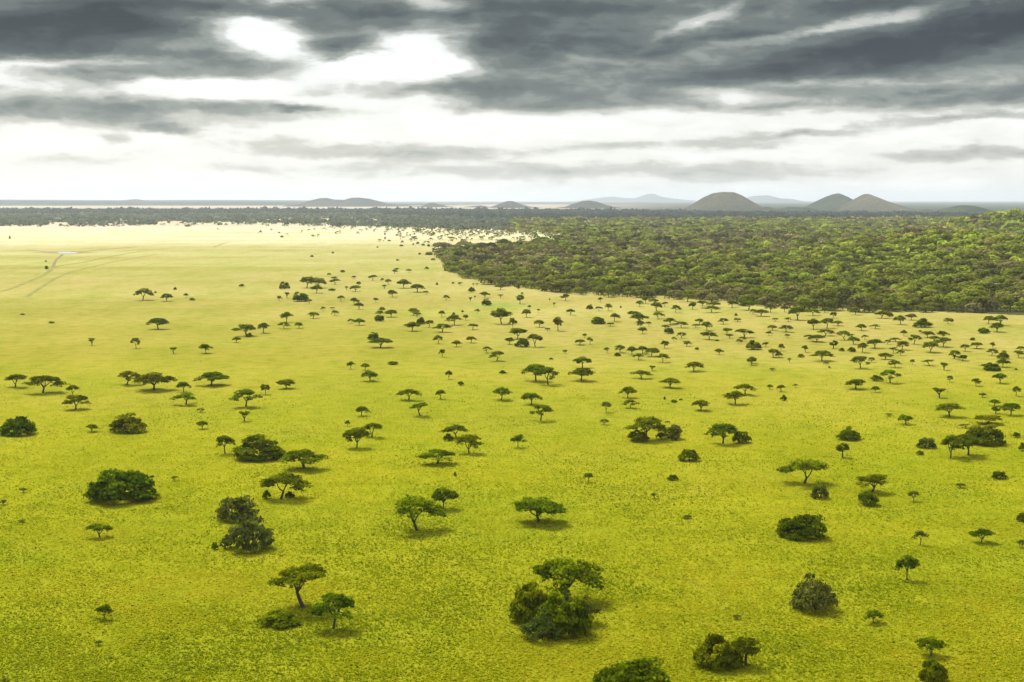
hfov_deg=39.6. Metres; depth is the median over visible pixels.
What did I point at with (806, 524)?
bush
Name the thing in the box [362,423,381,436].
acacia tree
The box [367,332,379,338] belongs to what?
tree
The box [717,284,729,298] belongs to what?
woodland tree
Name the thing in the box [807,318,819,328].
acacia tree
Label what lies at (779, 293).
woodland tree
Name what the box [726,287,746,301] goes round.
woodland tree
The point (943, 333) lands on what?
acacia tree
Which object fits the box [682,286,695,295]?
woodland tree
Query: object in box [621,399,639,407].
acacia tree
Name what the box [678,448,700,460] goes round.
shrub
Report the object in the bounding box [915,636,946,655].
acacia tree
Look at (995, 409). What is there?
tree
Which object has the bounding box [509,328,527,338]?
acacia tree
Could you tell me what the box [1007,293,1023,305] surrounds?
woodland tree
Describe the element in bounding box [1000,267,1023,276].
woodland tree
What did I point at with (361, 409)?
acacia tree
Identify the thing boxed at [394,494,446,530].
acacia tree
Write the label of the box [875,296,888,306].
woodland tree
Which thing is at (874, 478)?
acacia tree
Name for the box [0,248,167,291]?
dirt track
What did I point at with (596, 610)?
tree
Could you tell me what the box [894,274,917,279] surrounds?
woodland tree
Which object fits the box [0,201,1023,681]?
ground
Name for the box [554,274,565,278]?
woodland tree
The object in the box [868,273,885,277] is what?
woodland tree
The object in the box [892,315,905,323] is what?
acacia tree
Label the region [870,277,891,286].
woodland tree
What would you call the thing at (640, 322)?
acacia tree
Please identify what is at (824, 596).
bush
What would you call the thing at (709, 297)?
woodland tree
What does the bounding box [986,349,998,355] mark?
acacia tree
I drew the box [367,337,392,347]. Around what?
acacia tree
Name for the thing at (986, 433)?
bush
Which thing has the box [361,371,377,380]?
acacia tree
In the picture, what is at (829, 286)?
woodland tree
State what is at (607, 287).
woodland tree
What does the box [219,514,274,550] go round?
shrub
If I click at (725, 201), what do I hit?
hill
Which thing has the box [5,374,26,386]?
acacia tree
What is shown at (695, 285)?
woodland tree
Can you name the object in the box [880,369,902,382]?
acacia tree
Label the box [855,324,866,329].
acacia tree
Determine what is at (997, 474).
shrub
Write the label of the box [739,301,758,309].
acacia tree
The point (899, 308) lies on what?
woodland tree
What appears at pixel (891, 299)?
woodland tree
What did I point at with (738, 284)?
woodland tree
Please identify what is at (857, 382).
acacia tree
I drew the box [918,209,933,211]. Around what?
hill
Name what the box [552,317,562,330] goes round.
acacia tree
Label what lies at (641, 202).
hill
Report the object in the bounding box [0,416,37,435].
tree
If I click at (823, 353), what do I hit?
acacia tree
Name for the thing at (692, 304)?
acacia tree
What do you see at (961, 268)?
woodland tree
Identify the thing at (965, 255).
woodland tree
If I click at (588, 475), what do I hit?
tree
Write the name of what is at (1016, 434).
shrub
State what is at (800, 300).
woodland tree
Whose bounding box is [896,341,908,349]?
acacia tree
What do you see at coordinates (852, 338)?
acacia tree
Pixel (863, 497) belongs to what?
shrub
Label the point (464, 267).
woodland tree
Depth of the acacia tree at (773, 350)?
542.50 m
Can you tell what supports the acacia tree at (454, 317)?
on the ground at (106, 309)
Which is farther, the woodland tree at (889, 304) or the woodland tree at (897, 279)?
the woodland tree at (897, 279)
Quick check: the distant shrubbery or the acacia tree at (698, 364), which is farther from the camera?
the distant shrubbery
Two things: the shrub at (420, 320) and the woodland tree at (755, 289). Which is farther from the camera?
the woodland tree at (755, 289)
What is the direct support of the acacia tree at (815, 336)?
on the ground at (106, 309)
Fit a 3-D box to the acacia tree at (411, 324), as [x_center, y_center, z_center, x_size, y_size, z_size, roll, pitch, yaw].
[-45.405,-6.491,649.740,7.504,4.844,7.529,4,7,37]
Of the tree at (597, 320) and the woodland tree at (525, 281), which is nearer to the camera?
the tree at (597, 320)
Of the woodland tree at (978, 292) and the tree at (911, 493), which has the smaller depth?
the tree at (911, 493)
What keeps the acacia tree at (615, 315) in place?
on the ground at (106, 309)
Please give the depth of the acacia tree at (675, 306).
755.32 m
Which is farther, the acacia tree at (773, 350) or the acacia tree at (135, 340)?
the acacia tree at (135, 340)
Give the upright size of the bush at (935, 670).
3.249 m
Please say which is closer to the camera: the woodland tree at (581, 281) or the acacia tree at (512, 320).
the acacia tree at (512, 320)
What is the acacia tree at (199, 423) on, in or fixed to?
on the ground at (106, 309)
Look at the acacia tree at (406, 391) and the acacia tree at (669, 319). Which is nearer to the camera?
the acacia tree at (406, 391)
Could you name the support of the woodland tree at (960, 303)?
on the ground at (106, 309)
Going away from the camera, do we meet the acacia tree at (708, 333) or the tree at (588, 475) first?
the tree at (588, 475)
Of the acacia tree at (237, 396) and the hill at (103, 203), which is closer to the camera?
the acacia tree at (237, 396)
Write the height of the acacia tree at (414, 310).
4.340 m
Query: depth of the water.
1610.95 m
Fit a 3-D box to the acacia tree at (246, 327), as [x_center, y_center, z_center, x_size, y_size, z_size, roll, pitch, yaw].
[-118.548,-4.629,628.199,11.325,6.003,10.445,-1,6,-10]
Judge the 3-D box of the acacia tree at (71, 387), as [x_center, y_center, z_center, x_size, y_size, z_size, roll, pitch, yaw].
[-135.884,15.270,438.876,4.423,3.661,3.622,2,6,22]
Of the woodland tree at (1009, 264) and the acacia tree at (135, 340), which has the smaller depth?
the acacia tree at (135, 340)
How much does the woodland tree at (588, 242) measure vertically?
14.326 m
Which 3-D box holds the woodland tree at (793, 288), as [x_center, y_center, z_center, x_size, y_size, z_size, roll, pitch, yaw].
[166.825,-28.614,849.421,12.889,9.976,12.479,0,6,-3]
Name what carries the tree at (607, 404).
on the ground at (106, 309)
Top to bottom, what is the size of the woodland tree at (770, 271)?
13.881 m
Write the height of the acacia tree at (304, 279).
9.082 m
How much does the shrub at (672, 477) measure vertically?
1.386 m
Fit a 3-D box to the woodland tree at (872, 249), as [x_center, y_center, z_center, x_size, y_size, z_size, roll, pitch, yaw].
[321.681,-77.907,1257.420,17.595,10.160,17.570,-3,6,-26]
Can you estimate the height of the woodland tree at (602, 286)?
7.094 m
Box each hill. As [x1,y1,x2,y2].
[0,200,456,205]
[20,200,309,201]
[124,199,144,200]
[282,197,407,206]
[418,203,449,206]
[487,201,540,207]
[558,201,619,207]
[572,194,696,201]
[623,202,660,202]
[682,192,761,209]
[687,207,871,210]
[747,195,810,201]
[805,193,852,208]
[829,194,915,209]
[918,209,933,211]
[934,205,994,212]
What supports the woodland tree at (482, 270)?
on the ground at (106, 309)
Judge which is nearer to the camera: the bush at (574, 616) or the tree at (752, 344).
the bush at (574, 616)
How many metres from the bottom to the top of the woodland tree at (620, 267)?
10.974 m
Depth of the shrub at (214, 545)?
244.81 m
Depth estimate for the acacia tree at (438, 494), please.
275.98 m
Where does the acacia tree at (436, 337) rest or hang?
on the ground at (106, 309)
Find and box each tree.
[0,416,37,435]
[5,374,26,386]
[20,375,70,392]
[62,395,91,408]
[66,385,79,394]
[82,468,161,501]
[85,424,99,431]
[85,523,113,536]
[94,604,113,619]
[107,412,147,433]
[117,371,140,384]
[130,338,139,344]
[132,372,177,389]
[134,288,154,299]
[146,318,169,328]
[160,293,173,300]
[169,392,196,404]
[176,381,190,391]
[194,371,229,384]
[196,421,207,426]
[198,344,212,352]
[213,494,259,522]
[215,435,235,453]
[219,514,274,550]
[228,389,262,406]
[231,324,255,334]
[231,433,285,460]
[239,411,249,420]
[257,323,268,332]
[259,472,313,499]
[260,384,269,393]
[267,562,327,607]
[276,379,295,388]
[277,322,290,328]
[277,449,327,468]
[279,281,289,288]
[279,312,293,321]
[292,292,308,301]
[300,276,314,287]
[307,592,355,628]
[308,312,318,317]
[309,277,326,284]
[310,285,321,292]
[342,427,371,447]
[349,285,360,290]
[352,318,365,322]
[355,406,370,415]
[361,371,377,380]
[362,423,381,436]
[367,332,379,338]
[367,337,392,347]
[374,315,383,320]
[385,310,396,316]
[387,290,397,296]
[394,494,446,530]
[396,389,421,399]
[397,279,410,287]
[405,322,420,330]
[408,308,419,314]
[409,402,427,415]
[410,284,424,291]
[416,449,454,463]
[424,320,433,326]
[431,242,451,251]
[431,487,459,507]
[432,323,452,331]
[433,335,442,342]
[435,390,446,398]
[438,424,470,437]
[444,260,457,268]
[444,315,461,324]
[451,340,462,346]
[455,434,483,453]
[458,264,470,273]
[463,262,476,271]
[464,268,475,277]
[466,336,476,342]
[477,268,488,276]
[478,275,498,283]
[481,299,491,304]
[483,268,497,275]
[488,351,503,360]
[490,308,511,323]
[491,276,508,286]
[491,387,512,399]
[499,265,516,275]
[502,279,516,285]
[504,337,514,343]
[508,317,516,324]
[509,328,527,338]
[509,497,567,521]
[510,434,525,447]
[514,337,528,346]
[516,295,524,299]
[521,309,531,316]
[521,363,547,380]
[521,392,542,404]
[523,280,534,286]
[525,275,538,280]
[525,281,535,287]
[527,334,542,346]
[528,274,544,281]
[529,405,553,420]
[529,557,606,600]
[534,320,543,326]
[535,367,559,384]
[536,280,549,287]
[543,277,558,290]
[548,279,573,291]
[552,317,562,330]
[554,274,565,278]
[562,272,582,284]
[562,286,571,292]
[568,368,594,380]
[569,278,586,287]
[572,356,591,367]
[575,279,587,291]
[578,269,598,280]
[583,241,601,245]
[583,473,592,480]
[584,602,601,614]
[591,316,605,323]
[592,243,608,249]
[593,287,604,294]
[595,280,604,291]
[596,284,607,294]
[600,276,623,288]
[600,401,611,408]
[603,285,613,296]
[606,284,620,293]
[607,285,620,295]
[610,313,620,321]
[615,345,624,349]
[616,265,628,271]
[617,280,631,291]
[619,386,636,397]
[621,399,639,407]
[623,416,669,432]
[624,280,643,286]
[626,346,637,354]
[627,311,639,317]
[629,370,651,377]
[631,313,648,319]
[632,353,643,359]
[634,290,653,296]
[635,285,646,297]
[636,320,643,325]
[637,346,647,353]
[642,296,650,303]
[644,348,659,355]
[649,277,665,290]
[651,301,662,310]
[654,265,676,272]
[654,285,664,294]
[654,353,669,360]
[655,281,664,291]
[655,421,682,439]
[659,268,681,279]
[660,275,674,287]
[660,340,669,347]
[660,377,680,387]
[663,318,676,324]
[664,285,680,293]
[664,326,673,333]
[667,290,679,295]
[670,279,690,292]
[672,292,681,298]
[672,305,681,312]
[672,321,688,327]
[678,294,695,301]
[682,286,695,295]
[684,289,693,297]
[685,361,703,371]
[688,302,696,308]
[689,278,705,286]
[691,284,700,287]
[691,400,708,409]
[693,287,706,296]
[694,289,710,298]
[698,271,715,276]
[700,331,717,339]
[701,321,712,328]
[702,305,720,312]
[704,294,718,301]
[704,423,737,443]
[706,302,720,304]
[711,266,731,271]
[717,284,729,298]
[722,391,746,403]
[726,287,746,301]
[727,301,738,307]
[730,636,760,665]
[731,283,747,296]
[733,285,752,294]
[734,329,753,336]
[734,384,757,393]
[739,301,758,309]
[743,294,752,300]
[744,289,754,297]
[745,241,762,248]
[745,340,762,348]
[747,287,760,294]
[754,309,768,314]
[757,296,772,305]
[760,288,784,301]
[760,292,780,303]
[765,304,776,312]
[766,267,790,273]
[768,261,789,267]
[768,349,780,356]
[770,269,791,281]
[773,275,791,282]
[773,291,782,301]
[776,458,828,482]
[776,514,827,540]
[778,296,790,306]
[778,325,792,331]
[781,285,801,298]
[782,301,796,307]
[785,291,795,304]
[786,281,798,284]
[787,243,805,246]
[787,306,808,319]
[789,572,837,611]
[794,296,813,309]
[795,259,813,265]
[796,268,817,282]
[800,261,822,271]
[800,298,818,309]
[802,284,824,298]
[805,279,829,297]
[807,309,820,313]
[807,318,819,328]
[808,334,824,341]
[808,350,833,360]
[809,288,837,308]
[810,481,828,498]
[815,288,835,303]
[816,329,836,335]
[817,258,829,262]
[818,262,832,269]
[819,318,832,327]
[823,299,837,309]
[824,273,843,283]
[825,284,837,298]
[829,340,837,348]
[832,285,853,301]
[834,252,854,257]
[836,330,854,339]
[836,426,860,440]
[836,443,849,456]
[837,277,854,282]
[839,245,855,250]
[844,379,864,388]
[845,285,872,298]
[847,295,870,311]
[848,336,859,343]
[849,307,860,314]
[849,356,870,367]
[850,235,868,239]
[852,292,873,305]
[853,241,874,246]
[855,279,878,292]
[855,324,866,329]
[855,474,887,491]
[858,342,868,351]
[861,301,876,311]
[862,295,873,307]
[864,247,877,254]
[864,610,883,623]
[866,238,885,247]
[866,339,884,347]
[867,264,885,271]
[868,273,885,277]
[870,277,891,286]
[874,311,889,317]
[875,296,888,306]
[877,352,893,358]
[880,302,896,310]
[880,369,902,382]
[882,297,895,308]
[887,360,901,364]
[888,276,909,285]
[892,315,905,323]
[893,307,902,311]
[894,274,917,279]
[894,293,919,306]
[894,554,919,579]
[895,299,916,310]
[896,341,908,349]
[897,280,922,285]
[897,296,911,306]
[897,414,913,423]
[902,226,922,233]
[905,313,917,319]
[907,334,921,343]
[907,491,920,500]
[909,299,919,307]
[911,530,928,544]
[912,318,932,326]
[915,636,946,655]
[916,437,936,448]
[919,263,939,271]
[919,276,941,289]
[919,305,933,311]
[921,331,935,337]
[921,341,938,351]
[923,226,946,231]
[924,265,949,275]
[926,302,935,308]
[929,249,951,260]
[930,294,953,309]
[932,387,946,397]
[933,302,943,310]
[933,337,950,346]
[935,402,965,416]
[936,247,953,257]
[936,331,949,335]
[938,273,956,281]
[940,434,963,457]
[947,434,983,455]
[948,350,959,358]
[949,259,972,272]
[950,273,973,283]
[952,300,958,309]
[953,265,971,273]
[953,284,975,297]
[955,301,966,310]
[958,251,984,259]
[958,280,983,285]
[958,288,975,301]
[964,302,985,311]
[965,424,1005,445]
[967,285,983,289]
[967,288,990,303]
[969,528,996,542]
[970,254,990,265]
[970,300,987,309]
[970,342,982,348]
[971,378,981,383]
[972,260,993,269]
[973,414,1002,423]
[974,295,991,310]
[983,316,992,323]
[983,362,1000,370]
[986,298,998,310]
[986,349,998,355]
[988,399,1001,405]
[989,322,1003,331]
[991,373,1007,382]
[991,406,1000,413]
[992,243,1014,252]
[992,315,1007,322]
[995,275,1022,279]
[996,358,1010,366]
[997,350,1008,358]
[999,261,1022,270]
[999,403,1020,414]
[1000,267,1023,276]
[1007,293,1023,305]
[1008,243,1023,256]
[1012,386,1020,393]
[1014,350,1023,356]
[1020,298,1023,310]
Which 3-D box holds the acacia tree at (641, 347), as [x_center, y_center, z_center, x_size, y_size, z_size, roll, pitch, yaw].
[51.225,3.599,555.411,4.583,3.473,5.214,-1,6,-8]
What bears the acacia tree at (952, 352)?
on the ground at (106, 309)
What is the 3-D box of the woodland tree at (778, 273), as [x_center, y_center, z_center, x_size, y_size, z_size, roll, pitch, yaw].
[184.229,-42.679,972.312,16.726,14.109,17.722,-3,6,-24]
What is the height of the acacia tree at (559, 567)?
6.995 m
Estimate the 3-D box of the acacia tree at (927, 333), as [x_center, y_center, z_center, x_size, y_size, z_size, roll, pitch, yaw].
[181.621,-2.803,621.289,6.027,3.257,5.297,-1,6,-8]
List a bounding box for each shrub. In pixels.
[211,542,218,548]
[256,609,301,628]
[262,490,270,497]
[284,491,294,497]
[387,361,397,364]
[416,317,424,323]
[443,433,453,440]
[627,430,649,441]
[667,474,678,480]
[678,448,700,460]
[732,431,751,442]
[847,347,855,351]
[858,491,878,505]
[870,375,883,380]
[977,327,990,332]
[991,471,1007,478]
[1012,432,1020,437]
[1016,512,1023,521]
[1018,442,1023,450]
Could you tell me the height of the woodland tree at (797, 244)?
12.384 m
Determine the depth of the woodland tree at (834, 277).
941.62 m
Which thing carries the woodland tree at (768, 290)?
on the ground at (106, 309)
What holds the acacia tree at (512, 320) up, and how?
on the ground at (106, 309)
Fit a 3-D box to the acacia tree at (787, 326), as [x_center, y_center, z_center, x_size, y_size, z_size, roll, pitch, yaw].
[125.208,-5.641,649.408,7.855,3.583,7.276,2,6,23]
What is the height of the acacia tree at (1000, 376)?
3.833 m
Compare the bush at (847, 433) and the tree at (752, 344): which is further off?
the tree at (752, 344)
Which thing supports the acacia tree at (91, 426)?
on the ground at (106, 309)
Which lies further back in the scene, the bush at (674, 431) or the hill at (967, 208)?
the hill at (967, 208)
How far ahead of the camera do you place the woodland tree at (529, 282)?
958.67 m
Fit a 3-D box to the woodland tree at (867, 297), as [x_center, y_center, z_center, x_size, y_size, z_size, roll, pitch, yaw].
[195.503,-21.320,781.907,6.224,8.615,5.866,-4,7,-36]
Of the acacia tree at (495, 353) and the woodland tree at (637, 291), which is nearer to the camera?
the acacia tree at (495, 353)
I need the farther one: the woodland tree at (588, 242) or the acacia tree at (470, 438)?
the woodland tree at (588, 242)
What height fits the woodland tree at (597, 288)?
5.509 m
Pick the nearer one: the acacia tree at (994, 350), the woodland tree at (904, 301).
the acacia tree at (994, 350)
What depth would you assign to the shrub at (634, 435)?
354.33 m
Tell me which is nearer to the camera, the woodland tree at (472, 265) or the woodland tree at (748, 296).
the woodland tree at (748, 296)
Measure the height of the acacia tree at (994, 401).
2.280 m
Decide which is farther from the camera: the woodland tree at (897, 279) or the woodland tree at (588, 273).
the woodland tree at (588, 273)
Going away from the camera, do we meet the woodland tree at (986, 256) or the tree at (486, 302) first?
the tree at (486, 302)
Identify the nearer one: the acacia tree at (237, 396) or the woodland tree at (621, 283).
the acacia tree at (237, 396)
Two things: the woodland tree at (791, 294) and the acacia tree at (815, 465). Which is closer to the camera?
the acacia tree at (815, 465)
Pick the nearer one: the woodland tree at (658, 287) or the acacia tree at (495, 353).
the acacia tree at (495, 353)
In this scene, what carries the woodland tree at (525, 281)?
on the ground at (106, 309)
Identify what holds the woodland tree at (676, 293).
on the ground at (106, 309)
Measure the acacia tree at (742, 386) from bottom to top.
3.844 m
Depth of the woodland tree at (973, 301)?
772.71 m
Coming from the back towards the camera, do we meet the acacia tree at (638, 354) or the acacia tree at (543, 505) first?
the acacia tree at (638, 354)
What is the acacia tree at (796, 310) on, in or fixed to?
on the ground at (106, 309)
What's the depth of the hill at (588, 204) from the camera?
9844.39 m
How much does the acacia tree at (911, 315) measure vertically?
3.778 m
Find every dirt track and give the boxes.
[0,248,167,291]
[25,254,155,296]
[29,247,129,251]
[51,254,63,267]
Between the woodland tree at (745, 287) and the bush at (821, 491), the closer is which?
the bush at (821, 491)
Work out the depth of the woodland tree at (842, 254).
1235.29 m
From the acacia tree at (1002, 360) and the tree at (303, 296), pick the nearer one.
the acacia tree at (1002, 360)
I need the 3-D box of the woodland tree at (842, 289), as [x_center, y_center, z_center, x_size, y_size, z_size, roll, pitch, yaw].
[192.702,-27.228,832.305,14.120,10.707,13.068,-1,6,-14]
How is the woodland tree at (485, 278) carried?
on the ground at (106, 309)
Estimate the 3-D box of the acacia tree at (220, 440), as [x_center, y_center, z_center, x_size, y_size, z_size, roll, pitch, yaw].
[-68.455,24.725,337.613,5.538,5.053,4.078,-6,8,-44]
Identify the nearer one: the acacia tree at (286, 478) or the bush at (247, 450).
the acacia tree at (286, 478)
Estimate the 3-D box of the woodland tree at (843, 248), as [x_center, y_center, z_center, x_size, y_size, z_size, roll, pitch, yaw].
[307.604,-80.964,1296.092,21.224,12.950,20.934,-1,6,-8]
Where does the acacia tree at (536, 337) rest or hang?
on the ground at (106, 309)
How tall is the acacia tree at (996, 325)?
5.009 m
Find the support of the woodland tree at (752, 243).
on the ground at (106, 309)
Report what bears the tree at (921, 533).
on the ground at (106, 309)
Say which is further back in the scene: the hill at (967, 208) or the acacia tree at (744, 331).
the hill at (967, 208)
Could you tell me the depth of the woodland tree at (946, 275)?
959.98 m
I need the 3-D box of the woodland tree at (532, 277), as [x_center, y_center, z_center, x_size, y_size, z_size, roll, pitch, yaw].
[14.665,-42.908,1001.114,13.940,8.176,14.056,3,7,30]
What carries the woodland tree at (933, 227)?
on the ground at (106, 309)
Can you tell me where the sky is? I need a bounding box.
[0,0,1023,200]
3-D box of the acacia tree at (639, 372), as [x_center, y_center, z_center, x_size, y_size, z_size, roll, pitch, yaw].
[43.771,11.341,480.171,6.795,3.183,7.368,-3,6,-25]
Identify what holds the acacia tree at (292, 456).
on the ground at (106, 309)
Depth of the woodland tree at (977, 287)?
841.08 m
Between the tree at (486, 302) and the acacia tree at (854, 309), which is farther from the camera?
the tree at (486, 302)
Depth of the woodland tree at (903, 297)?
782.48 m
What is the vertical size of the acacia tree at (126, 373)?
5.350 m
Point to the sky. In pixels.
(379, 100)
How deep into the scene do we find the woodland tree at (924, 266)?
1042.09 m
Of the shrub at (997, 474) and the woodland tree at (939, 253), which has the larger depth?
the woodland tree at (939, 253)
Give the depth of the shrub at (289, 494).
287.28 m
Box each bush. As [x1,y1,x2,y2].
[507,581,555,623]
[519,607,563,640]
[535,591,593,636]
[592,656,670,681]
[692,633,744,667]
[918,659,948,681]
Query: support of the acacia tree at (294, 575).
on the ground at (106, 309)
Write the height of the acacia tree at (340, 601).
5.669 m
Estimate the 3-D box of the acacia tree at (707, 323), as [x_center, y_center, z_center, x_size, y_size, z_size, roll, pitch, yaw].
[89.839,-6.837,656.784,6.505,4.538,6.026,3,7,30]
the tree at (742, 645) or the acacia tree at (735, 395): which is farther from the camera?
the acacia tree at (735, 395)
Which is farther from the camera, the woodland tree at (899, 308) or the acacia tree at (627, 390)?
the woodland tree at (899, 308)
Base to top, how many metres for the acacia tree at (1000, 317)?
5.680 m
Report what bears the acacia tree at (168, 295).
on the ground at (106, 309)
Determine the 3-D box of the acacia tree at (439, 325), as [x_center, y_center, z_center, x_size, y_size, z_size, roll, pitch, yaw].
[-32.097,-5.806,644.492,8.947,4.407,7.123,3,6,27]
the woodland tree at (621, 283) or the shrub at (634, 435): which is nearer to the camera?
the shrub at (634, 435)
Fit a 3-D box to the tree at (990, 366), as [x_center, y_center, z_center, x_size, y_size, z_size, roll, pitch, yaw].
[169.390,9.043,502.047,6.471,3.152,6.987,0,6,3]
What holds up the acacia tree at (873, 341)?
on the ground at (106, 309)
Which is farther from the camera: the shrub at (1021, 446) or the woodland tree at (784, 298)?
the woodland tree at (784, 298)
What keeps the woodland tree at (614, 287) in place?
on the ground at (106, 309)
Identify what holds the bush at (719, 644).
on the ground at (106, 309)
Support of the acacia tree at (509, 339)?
on the ground at (106, 309)
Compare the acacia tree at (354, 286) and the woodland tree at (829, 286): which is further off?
the acacia tree at (354, 286)
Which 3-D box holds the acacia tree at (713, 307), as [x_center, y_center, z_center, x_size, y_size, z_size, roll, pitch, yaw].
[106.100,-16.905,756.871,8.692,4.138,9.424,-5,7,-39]
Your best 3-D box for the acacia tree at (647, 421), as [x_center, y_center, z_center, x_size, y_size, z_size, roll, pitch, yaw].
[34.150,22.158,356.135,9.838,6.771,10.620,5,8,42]
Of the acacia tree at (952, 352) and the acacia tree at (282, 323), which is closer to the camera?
the acacia tree at (952, 352)
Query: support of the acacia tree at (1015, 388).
on the ground at (106, 309)
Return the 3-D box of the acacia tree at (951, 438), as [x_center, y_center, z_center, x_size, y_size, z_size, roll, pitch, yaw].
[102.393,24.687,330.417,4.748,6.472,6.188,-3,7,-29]
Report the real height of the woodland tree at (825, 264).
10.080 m
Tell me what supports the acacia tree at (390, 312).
on the ground at (106, 309)
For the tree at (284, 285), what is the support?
on the ground at (106, 309)
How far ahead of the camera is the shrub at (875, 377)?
472.22 m
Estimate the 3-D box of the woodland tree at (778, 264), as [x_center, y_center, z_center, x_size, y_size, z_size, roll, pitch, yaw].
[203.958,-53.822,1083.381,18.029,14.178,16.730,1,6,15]
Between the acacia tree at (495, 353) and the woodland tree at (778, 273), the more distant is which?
the woodland tree at (778, 273)
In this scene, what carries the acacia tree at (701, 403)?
on the ground at (106, 309)
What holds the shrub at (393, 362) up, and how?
on the ground at (106, 309)
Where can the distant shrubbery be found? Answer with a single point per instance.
(457, 233)
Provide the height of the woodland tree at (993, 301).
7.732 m
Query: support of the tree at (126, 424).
on the ground at (106, 309)
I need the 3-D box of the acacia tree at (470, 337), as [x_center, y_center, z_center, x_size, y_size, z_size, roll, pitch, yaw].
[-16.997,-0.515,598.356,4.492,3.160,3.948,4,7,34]
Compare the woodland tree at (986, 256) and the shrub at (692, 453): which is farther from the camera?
the woodland tree at (986, 256)
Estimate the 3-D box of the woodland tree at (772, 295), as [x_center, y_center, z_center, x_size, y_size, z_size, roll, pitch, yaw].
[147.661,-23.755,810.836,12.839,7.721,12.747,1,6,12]
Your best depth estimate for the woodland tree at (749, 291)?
850.50 m
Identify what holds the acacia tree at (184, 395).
on the ground at (106, 309)
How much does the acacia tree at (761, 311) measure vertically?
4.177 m
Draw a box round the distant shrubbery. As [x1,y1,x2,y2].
[9,222,564,242]
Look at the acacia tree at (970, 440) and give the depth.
331.49 m
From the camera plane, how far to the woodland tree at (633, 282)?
921.69 m
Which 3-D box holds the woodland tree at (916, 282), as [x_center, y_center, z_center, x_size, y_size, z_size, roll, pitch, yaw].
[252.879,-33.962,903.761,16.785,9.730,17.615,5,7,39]
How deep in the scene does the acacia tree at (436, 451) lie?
322.92 m
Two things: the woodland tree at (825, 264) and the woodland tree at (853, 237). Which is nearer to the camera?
the woodland tree at (825, 264)
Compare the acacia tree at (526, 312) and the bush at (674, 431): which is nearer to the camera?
the bush at (674, 431)
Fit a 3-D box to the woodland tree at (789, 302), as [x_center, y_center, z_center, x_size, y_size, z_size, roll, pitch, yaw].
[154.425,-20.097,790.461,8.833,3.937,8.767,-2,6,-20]
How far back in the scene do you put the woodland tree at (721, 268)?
1056.88 m
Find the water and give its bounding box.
[58,252,76,253]
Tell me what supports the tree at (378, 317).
on the ground at (106, 309)
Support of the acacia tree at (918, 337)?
on the ground at (106, 309)
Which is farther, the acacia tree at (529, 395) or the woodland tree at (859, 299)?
the woodland tree at (859, 299)
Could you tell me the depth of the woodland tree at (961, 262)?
1051.77 m
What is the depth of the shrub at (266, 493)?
286.64 m
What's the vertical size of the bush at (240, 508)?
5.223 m
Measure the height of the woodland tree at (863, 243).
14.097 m
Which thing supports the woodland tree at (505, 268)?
on the ground at (106, 309)
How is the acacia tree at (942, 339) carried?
on the ground at (106, 309)
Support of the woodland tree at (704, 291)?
on the ground at (106, 309)
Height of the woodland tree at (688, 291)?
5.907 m
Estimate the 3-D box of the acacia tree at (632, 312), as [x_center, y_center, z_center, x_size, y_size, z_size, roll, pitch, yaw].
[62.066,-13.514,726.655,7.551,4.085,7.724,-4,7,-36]
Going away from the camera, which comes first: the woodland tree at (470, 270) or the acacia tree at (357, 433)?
the acacia tree at (357, 433)
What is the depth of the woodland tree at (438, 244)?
1588.91 m
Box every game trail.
[523,436,568,496]
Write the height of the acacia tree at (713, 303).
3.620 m
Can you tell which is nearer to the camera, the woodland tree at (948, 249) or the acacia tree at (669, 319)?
the acacia tree at (669, 319)
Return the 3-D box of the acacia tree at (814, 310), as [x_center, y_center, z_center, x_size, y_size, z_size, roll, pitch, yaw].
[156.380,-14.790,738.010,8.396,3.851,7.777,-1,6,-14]
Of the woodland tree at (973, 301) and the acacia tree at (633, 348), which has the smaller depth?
the acacia tree at (633, 348)
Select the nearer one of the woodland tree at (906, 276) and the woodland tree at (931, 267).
the woodland tree at (906, 276)
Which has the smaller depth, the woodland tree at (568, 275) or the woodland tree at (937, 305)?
the woodland tree at (937, 305)
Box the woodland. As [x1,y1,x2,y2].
[0,206,1023,312]
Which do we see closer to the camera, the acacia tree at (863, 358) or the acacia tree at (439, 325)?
the acacia tree at (863, 358)
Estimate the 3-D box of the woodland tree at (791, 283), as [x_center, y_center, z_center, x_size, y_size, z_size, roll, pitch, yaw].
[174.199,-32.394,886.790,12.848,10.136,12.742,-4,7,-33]
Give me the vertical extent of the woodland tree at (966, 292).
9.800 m
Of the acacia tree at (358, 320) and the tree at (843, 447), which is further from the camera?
the acacia tree at (358, 320)
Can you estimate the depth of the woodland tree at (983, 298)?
768.79 m
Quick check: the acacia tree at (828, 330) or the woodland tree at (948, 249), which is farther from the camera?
the woodland tree at (948, 249)
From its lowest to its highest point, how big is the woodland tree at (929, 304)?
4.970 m
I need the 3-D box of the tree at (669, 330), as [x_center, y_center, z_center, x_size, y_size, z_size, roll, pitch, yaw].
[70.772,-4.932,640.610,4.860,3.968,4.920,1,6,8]

